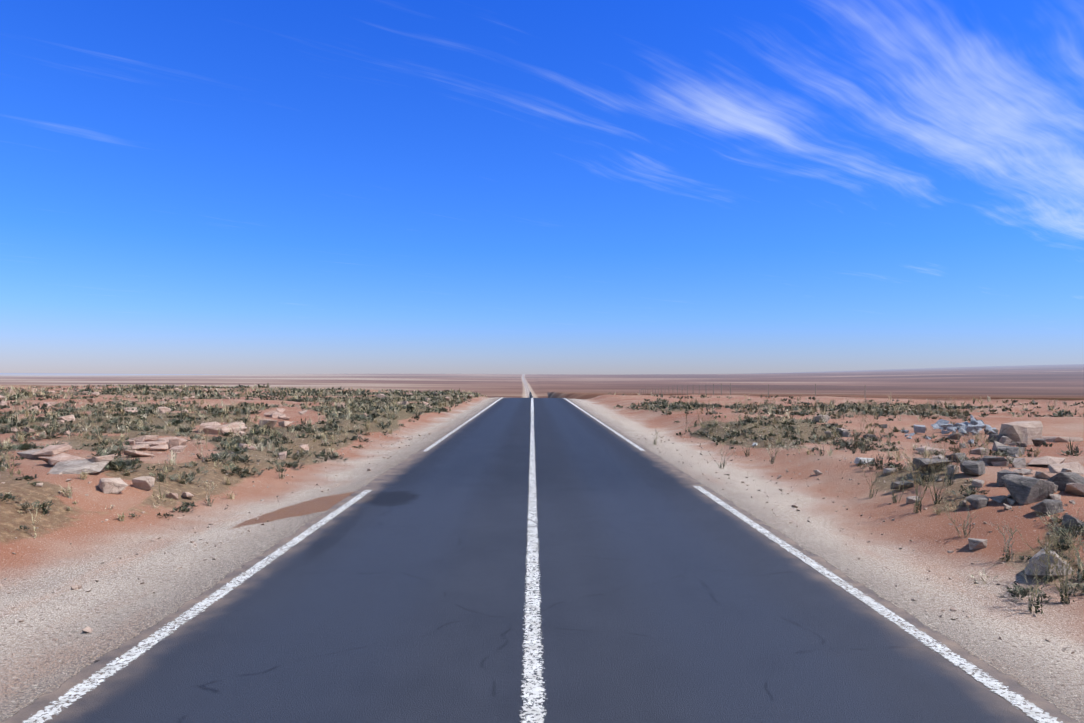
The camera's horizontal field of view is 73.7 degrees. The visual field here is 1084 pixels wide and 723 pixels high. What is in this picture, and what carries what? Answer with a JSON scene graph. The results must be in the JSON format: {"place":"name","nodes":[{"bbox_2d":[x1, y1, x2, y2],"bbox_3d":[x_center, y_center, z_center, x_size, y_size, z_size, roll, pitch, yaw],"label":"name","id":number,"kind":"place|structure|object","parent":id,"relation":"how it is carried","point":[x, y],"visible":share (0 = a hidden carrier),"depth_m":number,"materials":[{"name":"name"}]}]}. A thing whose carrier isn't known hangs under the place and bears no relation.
{"place":"outdoors","nodes":[
{"label":"outdoors","id":0,"kind":"place"},
{"bbox_2d":[0,391,1081,722],"bbox_3d":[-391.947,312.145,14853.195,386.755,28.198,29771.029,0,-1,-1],"label":"road","id":1,"kind":"structure","parent":0,"point":[668,593],"depth_m":5.07,"materials":[{"name":"grey asphalt"}]},
{"bbox_2d":[23,490,370,722],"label":"road edge line","id":2,"kind":"object","parent":1,"relation":"on","point":[149,640],"visible":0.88,"depth_m":4.76,"materials":[{"name":"paint"}]},
{"bbox_2d":[424,390,525,450],"bbox_3d":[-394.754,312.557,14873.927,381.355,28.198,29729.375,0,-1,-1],"label":"road edge line","id":3,"kind":"object","parent":1,"relation":"on","point":[451,432],"visible":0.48,"depth_m":23.90,"materials":[{"name":"paint"}]},
{"bbox_2d":[519,381,546,722],"bbox_3d":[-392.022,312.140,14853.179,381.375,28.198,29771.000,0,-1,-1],"label":"line","id":4,"kind":"object","parent":1,"relation":"on","point":[536,689],"visible":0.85,"depth_m":5.09,"materials":[{"name":"paint"}]},
{"bbox_2d":[527,384,644,450],"bbox_3d":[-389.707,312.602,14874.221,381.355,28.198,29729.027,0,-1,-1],"label":"road edge line","id":5,"kind":"object","parent":1,"relation":"on","point":[635,445],"visible":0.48,"depth_m":25.18,"materials":[{"name":"paint"}]},
{"bbox_2d":[695,486,1062,722],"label":"road edge line","id":6,"kind":"object","parent":1,"relation":"on","point":[1019,699],"visible":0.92,"depth_m":4.85,"materials":[{"name":"paint"}]},
{"bbox_2d":[0,364,1083,722],"bbox_3d":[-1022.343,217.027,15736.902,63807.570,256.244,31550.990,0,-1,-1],"label":"ground","id":7,"kind":"structure","parent":0,"point":[118,606],"depth_m":9.39,"materials":[{"name":"beige sand"}]},
{"bbox_2d":[17,449,109,473],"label":"rock slabs","id":8,"kind":"structure","parent":7,"relation":"on","point":[73,467],"depth_m":9.32,"materials":[{"name":"beige stone"}]},
{"bbox_2d":[32,444,114,464],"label":"rock slabs","id":9,"kind":"object","parent":7,"relation":"on","point":[45,454],"visible":0.71,"depth_m":10.52,"materials":[{"name":"beige stone"}]},
{"bbox_2d":[98,476,154,493],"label":"rocks","id":10,"kind":"object","parent":7,"relation":"on","point":[111,485],"visible":0.94,"depth_m":8.86,"materials":[{"name":"beige stone"}]},
{"bbox_2d":[0,386,472,499],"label":"rock pile","id":11,"kind":"object","parent":7,"relation":"on","point":[152,442],"visible":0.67,"depth_m":17.72,"materials":[{"name":"beige stone"}]},
{"bbox_2d":[0,383,1083,613],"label":"scrub plants","id":12,"kind":"object","parent":7,"relation":"on","point":[302,397],"visible":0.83,"depth_m":19.15,"materials":[{"name":"green plant"}]},
{"bbox_2d":[0,420,1083,658],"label":"loose stones","id":13,"kind":"object","parent":7,"relation":"on","point":[88,630],"depth_m":10.32,"materials":[{"name":"stone"}]},
{"bbox_2d":[639,383,864,395],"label":"fence wire","id":14,"kind":"object","parent":7,"relation":"on","point":[713,388],"visible":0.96,"depth_m":67.07,"materials":[{"name":"metal"}]},
{"bbox_2d":[752,443,873,463],"bbox_3d":[5.307,1.843,14.932,0.358,0.252,4.914,1,-1,-7],"label":"white rock","id":15,"kind":"object","parent":7,"relation":"on","point":[856,460],"visible":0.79,"depth_m":12.54,"materials":[{"name":"grey stone"}]},
{"bbox_2d":[813,415,1075,577],"bbox_3d":[7.836,1.798,14.462,4.517,0.549,18.198,0,-1,21],"label":"loose rock","id":16,"kind":"object","parent":7,"relation":"on","point":[975,544],"visible":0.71,"depth_m":9.23,"materials":[{"name":"grey stone"}]},
{"bbox_2d":[901,415,995,443],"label":"rocks","id":17,"kind":"object","parent":7,"relation":"on","point":[944,425],"visible":0.83,"depth_m":20.07,"materials":[{"name":"grey stone"}]},
{"bbox_2d":[863,424,1083,527],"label":"rocks","id":18,"kind":"object","parent":7,"relation":"on","point":[1023,490],"visible":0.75,"depth_m":8.69,"materials":[{"name":"grey stone"}]},
{"bbox_2d":[915,421,1083,495],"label":"boulder","id":19,"kind":"object","parent":7,"relation":"on","point":[1031,430],"visible":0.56,"depth_m":17.13,"materials":[{"name":"beige stone"}]},
{"bbox_2d":[0,0,1083,374],"label":"sky","id":20,"kind":"structure","parent":0,"point":[579,187],"materials":[{"name":"blue"}]}
]}

